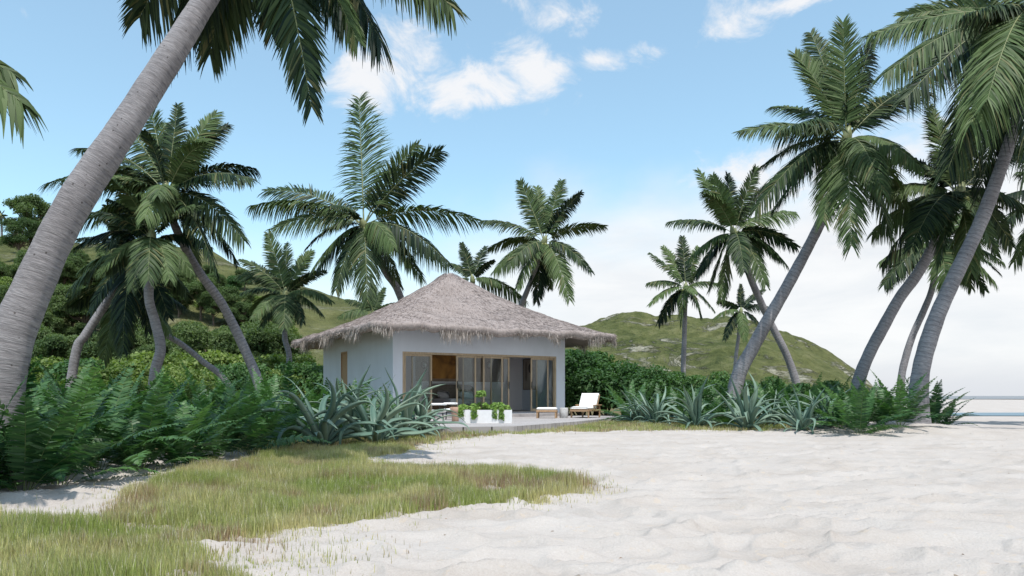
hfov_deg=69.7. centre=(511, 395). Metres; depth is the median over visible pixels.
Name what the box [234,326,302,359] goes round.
broadleaf tree
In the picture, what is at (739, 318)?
coconut palm
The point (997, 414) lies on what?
lagoon water
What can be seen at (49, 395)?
fern
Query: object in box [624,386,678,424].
agave
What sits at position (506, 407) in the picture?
potted plant
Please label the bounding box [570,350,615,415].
bush
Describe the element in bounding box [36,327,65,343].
broadleaf tree
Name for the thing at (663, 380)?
bush
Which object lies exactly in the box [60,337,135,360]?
broadleaf tree
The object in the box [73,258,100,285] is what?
broadleaf tree
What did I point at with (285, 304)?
coconut palm
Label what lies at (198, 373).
bush
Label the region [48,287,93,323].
broadleaf tree
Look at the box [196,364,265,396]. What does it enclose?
bush
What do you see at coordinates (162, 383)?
fern
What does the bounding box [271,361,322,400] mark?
bush
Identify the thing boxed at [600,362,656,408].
bush
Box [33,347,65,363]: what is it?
broadleaf tree
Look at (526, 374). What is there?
wall art
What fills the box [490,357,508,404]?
sliding door
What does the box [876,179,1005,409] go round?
coconut palm
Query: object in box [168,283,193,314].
broadleaf tree
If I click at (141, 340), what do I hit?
broadleaf tree
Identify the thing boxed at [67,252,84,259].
broadleaf tree
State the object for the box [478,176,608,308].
coconut palm
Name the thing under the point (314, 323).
hill
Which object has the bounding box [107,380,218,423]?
fern
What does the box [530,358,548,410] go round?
sliding door
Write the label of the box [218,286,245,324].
broadleaf tree
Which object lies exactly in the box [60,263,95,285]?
broadleaf tree
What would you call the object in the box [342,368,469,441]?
agave
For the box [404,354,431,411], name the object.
sliding door
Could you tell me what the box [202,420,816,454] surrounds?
grass
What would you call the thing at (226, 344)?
bush
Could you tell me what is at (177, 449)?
fern
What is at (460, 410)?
potted plant
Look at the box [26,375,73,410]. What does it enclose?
fern
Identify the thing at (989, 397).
sea water
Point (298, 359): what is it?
bush
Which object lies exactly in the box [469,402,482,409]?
potted plant
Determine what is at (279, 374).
bush
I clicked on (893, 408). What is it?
fern
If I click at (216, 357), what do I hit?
bush
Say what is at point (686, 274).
coconut palm
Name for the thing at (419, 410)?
agave
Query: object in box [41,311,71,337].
bush
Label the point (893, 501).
sand ground
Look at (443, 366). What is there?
painting
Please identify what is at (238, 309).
broadleaf tree
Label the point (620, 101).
sky
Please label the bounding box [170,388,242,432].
fern
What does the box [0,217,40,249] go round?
broadleaf tree
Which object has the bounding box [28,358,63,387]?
bush
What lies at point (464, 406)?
potted plant
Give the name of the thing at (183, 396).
fern
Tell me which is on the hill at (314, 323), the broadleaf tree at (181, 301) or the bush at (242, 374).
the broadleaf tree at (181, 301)
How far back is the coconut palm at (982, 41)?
20.05 m
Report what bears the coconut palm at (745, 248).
on the sand ground at (893, 501)
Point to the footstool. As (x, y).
(546, 409)
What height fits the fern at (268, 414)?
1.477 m
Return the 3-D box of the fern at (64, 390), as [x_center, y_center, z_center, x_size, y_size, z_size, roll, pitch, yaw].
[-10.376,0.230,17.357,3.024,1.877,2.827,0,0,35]
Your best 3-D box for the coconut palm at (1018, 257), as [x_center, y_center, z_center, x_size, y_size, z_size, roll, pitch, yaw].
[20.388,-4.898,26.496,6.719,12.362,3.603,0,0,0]
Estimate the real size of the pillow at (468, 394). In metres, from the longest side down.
0.540 x 0.340 x 0.160 m
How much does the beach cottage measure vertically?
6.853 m
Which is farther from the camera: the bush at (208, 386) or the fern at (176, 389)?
the bush at (208, 386)
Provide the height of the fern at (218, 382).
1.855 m
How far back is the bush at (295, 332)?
69.35 m
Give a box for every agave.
[258,375,400,448]
[300,364,426,434]
[307,380,446,444]
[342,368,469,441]
[399,386,466,433]
[611,389,669,421]
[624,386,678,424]
[656,375,740,428]
[696,371,802,430]
[755,387,808,424]
[766,385,835,433]
[783,389,849,425]
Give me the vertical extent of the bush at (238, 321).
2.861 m
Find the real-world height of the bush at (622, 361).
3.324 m
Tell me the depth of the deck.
22.05 m
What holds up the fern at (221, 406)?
on the sand ground at (893, 501)
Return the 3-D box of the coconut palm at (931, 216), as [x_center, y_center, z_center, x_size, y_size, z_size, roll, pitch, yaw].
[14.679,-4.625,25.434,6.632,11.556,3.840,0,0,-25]
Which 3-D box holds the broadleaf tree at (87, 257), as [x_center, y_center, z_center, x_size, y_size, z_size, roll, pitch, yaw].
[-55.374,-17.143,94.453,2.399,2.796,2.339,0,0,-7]
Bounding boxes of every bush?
[0,276,12,285]
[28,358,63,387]
[31,355,66,382]
[38,358,104,391]
[57,364,146,394]
[60,377,109,392]
[92,356,136,367]
[110,360,150,383]
[118,350,179,366]
[123,382,175,412]
[145,364,186,381]
[163,350,209,375]
[168,319,250,361]
[168,368,227,385]
[169,379,206,401]
[176,381,224,412]
[182,349,265,390]
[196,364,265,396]
[222,312,260,326]
[222,362,289,391]
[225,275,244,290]
[233,353,285,369]
[263,368,305,398]
[269,352,321,369]
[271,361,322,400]
[280,325,299,335]
[565,349,578,415]
[565,349,610,415]
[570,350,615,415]
[572,361,621,415]
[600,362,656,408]
[611,359,635,414]
[625,364,685,409]
[666,371,688,409]
[673,374,715,403]
[706,370,730,390]
[741,380,753,399]
[749,375,792,394]
[791,382,811,399]
[808,380,843,397]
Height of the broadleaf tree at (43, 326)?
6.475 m
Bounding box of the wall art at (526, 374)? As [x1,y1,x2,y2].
[523,359,535,389]
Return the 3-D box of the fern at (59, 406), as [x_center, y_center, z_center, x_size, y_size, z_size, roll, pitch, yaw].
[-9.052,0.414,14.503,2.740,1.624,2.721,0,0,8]
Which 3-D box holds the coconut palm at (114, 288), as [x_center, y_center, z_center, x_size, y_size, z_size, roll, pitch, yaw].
[-14.164,-2.852,27.373,5.302,8.285,3.672,0,0,34]
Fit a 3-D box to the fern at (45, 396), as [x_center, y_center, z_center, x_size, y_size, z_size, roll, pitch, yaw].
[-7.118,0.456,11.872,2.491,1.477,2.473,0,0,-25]
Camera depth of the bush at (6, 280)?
68.73 m
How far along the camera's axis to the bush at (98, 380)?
33.67 m
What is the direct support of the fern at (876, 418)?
on the sand ground at (893, 501)
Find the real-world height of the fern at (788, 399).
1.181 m
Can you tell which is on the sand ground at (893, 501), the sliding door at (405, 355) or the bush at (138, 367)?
the bush at (138, 367)
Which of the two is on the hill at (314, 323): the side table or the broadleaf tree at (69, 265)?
the broadleaf tree at (69, 265)
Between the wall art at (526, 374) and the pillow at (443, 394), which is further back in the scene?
the wall art at (526, 374)
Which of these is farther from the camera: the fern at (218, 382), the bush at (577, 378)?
the bush at (577, 378)
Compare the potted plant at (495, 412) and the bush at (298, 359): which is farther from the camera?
the bush at (298, 359)
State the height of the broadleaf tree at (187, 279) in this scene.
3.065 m
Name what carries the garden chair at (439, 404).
on the deck
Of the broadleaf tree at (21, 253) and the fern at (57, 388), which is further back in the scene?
the broadleaf tree at (21, 253)
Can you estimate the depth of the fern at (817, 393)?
23.64 m
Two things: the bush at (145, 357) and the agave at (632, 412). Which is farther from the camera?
the bush at (145, 357)
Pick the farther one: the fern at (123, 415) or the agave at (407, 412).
the agave at (407, 412)
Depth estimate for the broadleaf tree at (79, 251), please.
86.50 m
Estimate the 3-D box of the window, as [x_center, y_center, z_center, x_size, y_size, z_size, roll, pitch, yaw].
[-7.126,-0.840,31.453,0.135,2.080,0.841,0,0,-31]
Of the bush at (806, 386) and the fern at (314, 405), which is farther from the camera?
the bush at (806, 386)
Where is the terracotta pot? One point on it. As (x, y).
(454, 409)
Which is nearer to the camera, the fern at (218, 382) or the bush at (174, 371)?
the fern at (218, 382)
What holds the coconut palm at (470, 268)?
on the sand ground at (893, 501)
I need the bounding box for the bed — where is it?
[425,384,493,411]
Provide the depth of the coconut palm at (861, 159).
24.16 m
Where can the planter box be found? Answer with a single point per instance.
(484, 416)
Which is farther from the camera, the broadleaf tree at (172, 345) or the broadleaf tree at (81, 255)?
the broadleaf tree at (81, 255)
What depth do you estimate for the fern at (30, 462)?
8.43 m
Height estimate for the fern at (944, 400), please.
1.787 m
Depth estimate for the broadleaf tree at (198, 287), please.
72.75 m
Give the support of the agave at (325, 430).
on the sand ground at (893, 501)
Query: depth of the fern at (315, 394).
20.56 m
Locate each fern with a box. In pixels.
[0,354,120,472]
[0,357,186,484]
[0,359,94,483]
[0,385,146,491]
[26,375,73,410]
[27,371,132,405]
[31,354,200,470]
[31,377,88,409]
[32,376,58,427]
[37,378,131,457]
[54,362,186,425]
[58,366,237,469]
[72,383,197,442]
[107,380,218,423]
[109,368,260,466]
[119,363,223,406]
[127,359,298,459]
[130,383,199,441]
[140,374,244,413]
[170,368,330,453]
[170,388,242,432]
[171,378,264,437]
[179,373,281,412]
[212,368,309,415]
[216,366,299,411]
[228,358,321,404]
[252,382,318,440]
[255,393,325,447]
[271,388,342,432]
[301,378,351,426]
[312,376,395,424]
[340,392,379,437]
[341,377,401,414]
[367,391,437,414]
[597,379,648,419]
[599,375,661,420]
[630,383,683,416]
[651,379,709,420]
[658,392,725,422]
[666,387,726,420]
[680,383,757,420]
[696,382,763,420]
[704,390,734,423]
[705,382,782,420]
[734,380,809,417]
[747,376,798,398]
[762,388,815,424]
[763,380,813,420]
[786,379,841,399]
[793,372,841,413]
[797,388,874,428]
[801,382,930,434]
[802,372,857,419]
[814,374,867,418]
[836,376,932,424]
[855,376,930,414]
[862,369,961,426]
[904,376,962,422]
[906,379,971,423]
[935,398,979,426]
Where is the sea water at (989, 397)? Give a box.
[929,396,1023,398]
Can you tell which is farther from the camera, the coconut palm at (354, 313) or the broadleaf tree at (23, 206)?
the broadleaf tree at (23, 206)
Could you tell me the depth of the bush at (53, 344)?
48.82 m
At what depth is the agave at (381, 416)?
16.36 m
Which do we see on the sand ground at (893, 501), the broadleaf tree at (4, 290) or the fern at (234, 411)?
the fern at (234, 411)
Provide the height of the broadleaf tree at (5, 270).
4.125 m
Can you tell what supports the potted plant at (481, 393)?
on the planter box
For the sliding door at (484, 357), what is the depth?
28.85 m
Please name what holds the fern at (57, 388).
on the sand ground at (893, 501)
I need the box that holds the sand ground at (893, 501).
[0,399,1023,575]
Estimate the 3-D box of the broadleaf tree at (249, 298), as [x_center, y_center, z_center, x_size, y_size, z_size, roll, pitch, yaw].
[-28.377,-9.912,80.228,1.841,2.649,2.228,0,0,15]
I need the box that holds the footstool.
[536,407,557,417]
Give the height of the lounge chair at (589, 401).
0.931 m
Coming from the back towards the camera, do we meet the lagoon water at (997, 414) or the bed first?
the lagoon water at (997, 414)
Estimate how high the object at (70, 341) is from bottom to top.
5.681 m
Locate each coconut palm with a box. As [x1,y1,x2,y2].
[0,0,468,488]
[0,60,48,145]
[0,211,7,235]
[37,102,261,392]
[61,245,233,391]
[65,202,191,397]
[71,174,213,395]
[234,230,334,365]
[244,91,483,312]
[337,287,395,321]
[449,241,528,306]
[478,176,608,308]
[645,235,718,373]
[665,164,801,391]
[713,284,767,367]
[724,13,951,406]
[850,104,1023,406]
[859,0,1023,423]
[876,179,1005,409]
[996,146,1023,275]
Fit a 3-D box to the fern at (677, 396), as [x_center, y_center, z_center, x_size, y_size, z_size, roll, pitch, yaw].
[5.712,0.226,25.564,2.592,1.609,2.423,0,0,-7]
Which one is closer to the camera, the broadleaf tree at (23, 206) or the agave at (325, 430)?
the agave at (325, 430)
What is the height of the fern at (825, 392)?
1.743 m
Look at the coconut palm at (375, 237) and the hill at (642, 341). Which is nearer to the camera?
the coconut palm at (375, 237)
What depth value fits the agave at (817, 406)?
21.21 m
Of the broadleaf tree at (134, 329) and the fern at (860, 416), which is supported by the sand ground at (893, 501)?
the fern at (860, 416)
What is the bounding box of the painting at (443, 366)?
[432,355,458,379]
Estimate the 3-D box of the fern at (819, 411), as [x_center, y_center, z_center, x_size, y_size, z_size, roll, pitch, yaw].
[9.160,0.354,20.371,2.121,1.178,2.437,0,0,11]
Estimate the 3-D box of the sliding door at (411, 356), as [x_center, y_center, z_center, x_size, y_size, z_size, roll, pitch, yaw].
[-3.379,-0.458,27.328,0.778,2.153,0.050,0,0,-31]
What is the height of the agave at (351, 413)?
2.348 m
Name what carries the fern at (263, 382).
on the sand ground at (893, 501)
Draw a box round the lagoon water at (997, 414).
[953,413,1023,415]
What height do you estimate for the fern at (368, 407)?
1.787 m
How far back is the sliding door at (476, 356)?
28.20 m
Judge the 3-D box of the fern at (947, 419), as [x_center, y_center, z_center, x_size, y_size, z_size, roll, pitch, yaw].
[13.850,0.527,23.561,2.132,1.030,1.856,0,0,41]
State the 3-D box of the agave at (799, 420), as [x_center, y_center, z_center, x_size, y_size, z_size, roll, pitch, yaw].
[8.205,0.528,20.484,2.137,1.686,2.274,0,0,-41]
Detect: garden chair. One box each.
[431,403,446,420]
[444,402,457,419]
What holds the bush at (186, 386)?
on the sand ground at (893, 501)
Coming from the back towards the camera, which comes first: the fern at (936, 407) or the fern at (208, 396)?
the fern at (936, 407)
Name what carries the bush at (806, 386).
on the sand ground at (893, 501)
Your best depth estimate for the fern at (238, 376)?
23.19 m
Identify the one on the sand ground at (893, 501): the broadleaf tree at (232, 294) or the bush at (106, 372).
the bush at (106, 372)
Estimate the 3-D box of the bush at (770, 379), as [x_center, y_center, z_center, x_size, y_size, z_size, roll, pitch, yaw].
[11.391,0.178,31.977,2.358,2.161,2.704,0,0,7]
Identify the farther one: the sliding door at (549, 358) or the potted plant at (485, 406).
the sliding door at (549, 358)
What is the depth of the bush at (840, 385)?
29.84 m
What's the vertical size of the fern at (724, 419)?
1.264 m
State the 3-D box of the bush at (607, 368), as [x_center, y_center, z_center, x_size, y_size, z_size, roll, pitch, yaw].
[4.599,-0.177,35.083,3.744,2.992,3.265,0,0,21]
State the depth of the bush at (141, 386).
31.63 m
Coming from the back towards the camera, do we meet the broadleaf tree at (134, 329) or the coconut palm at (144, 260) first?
the broadleaf tree at (134, 329)
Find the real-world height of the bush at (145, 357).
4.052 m
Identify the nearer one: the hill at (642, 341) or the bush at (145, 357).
the bush at (145, 357)
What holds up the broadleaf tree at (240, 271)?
on the hill at (314, 323)
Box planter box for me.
[459,410,511,422]
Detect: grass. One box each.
[0,440,626,575]
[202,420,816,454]
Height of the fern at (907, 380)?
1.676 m
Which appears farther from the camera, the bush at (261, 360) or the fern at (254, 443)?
the bush at (261, 360)
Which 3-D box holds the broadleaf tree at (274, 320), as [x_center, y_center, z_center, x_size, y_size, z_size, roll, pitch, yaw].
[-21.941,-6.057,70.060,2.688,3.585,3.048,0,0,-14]
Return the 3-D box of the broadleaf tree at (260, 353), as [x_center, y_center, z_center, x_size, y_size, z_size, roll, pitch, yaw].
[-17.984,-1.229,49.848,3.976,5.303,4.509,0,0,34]
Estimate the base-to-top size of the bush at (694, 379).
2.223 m
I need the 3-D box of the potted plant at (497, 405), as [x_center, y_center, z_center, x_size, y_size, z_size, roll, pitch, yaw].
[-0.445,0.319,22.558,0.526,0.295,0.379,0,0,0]
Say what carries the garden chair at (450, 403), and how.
on the deck
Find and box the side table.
[559,408,567,417]
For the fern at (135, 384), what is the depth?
18.91 m
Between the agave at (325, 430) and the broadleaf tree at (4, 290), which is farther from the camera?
the broadleaf tree at (4, 290)
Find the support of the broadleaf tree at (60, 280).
on the hill at (314, 323)
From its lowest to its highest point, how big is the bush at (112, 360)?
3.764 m
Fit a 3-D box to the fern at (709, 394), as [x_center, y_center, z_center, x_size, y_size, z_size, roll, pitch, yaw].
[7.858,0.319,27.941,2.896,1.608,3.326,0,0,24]
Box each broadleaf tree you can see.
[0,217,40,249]
[0,264,15,278]
[0,284,47,311]
[1,193,51,231]
[11,249,26,270]
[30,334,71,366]
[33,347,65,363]
[35,324,64,343]
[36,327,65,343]
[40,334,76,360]
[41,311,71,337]
[47,284,85,327]
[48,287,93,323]
[57,276,62,284]
[59,256,83,284]
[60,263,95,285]
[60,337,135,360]
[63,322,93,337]
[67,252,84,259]
[69,249,85,258]
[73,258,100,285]
[77,328,154,362]
[84,253,91,263]
[94,320,167,349]
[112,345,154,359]
[165,337,208,363]
[165,339,201,364]
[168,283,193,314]
[169,292,190,317]
[173,321,208,331]
[174,270,195,282]
[183,277,217,320]
[196,291,228,325]
[203,264,217,273]
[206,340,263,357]
[208,273,227,287]
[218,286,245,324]
[229,301,252,326]
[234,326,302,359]
[235,268,253,290]
[239,320,311,357]
[241,293,257,302]
[249,343,269,358]
[270,313,295,328]
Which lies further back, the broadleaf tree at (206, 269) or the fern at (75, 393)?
the broadleaf tree at (206, 269)
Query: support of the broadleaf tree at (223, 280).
on the hill at (314, 323)
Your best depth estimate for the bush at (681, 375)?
34.77 m
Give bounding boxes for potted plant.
[457,407,464,416]
[458,404,468,409]
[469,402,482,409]
[469,406,477,419]
[475,390,485,409]
[482,402,490,409]
[489,402,504,409]
[491,406,497,419]
[498,406,504,420]
[504,405,510,409]
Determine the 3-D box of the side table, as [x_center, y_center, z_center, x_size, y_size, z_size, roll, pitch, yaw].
[1.954,0.639,27.700,0.330,0.382,0.330,0,0,0]
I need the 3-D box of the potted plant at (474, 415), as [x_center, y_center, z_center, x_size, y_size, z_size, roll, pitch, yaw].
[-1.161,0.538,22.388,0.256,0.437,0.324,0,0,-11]
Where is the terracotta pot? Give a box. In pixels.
[450,407,458,420]
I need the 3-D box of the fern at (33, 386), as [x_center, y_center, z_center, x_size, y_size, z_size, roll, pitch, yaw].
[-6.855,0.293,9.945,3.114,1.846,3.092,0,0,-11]
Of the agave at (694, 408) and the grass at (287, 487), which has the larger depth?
the agave at (694, 408)
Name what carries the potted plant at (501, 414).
on the planter box
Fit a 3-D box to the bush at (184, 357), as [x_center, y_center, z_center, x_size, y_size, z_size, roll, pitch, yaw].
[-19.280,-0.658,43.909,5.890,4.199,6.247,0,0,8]
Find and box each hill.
[0,238,615,408]
[565,311,877,396]
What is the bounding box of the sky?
[0,0,1023,395]
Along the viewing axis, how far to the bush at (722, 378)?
33.56 m
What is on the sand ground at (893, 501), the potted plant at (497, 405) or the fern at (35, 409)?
the fern at (35, 409)
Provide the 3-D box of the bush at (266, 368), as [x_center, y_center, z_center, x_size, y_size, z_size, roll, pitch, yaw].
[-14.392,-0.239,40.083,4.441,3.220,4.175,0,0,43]
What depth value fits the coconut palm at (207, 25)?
10.07 m
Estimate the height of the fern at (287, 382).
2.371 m
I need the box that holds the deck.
[430,416,618,433]
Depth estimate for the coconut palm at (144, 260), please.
23.93 m
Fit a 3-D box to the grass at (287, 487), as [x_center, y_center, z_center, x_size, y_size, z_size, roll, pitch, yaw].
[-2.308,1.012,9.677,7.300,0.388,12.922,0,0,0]
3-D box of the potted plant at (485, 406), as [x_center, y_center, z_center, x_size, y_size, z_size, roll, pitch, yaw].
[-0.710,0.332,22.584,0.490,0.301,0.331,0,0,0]
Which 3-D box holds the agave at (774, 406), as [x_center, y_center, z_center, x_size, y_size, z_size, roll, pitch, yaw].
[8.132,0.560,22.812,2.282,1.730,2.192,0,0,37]
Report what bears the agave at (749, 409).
on the sand ground at (893, 501)
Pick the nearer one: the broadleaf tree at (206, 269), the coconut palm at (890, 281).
the coconut palm at (890, 281)
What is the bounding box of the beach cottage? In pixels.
[290,272,617,418]
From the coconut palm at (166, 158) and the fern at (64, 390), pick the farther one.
the coconut palm at (166, 158)
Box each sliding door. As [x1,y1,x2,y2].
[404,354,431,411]
[411,356,429,409]
[456,355,475,409]
[462,356,482,403]
[483,356,502,402]
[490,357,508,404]
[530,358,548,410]
[536,358,552,407]
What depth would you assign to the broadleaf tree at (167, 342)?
49.50 m
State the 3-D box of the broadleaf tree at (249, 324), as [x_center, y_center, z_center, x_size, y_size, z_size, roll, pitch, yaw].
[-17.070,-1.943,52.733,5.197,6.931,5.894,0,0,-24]
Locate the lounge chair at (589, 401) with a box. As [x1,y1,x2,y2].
[570,393,600,417]
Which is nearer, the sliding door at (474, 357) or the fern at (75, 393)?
the fern at (75, 393)
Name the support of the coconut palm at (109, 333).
on the sand ground at (893, 501)
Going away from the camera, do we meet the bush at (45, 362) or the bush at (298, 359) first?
the bush at (45, 362)
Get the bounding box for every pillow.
[437,391,449,398]
[461,391,473,398]
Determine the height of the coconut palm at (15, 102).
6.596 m
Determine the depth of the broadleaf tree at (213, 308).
72.51 m
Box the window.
[341,351,346,391]
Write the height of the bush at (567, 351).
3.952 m
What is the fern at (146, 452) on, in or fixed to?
on the sand ground at (893, 501)
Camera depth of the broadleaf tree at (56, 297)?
61.39 m
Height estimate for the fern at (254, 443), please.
1.723 m

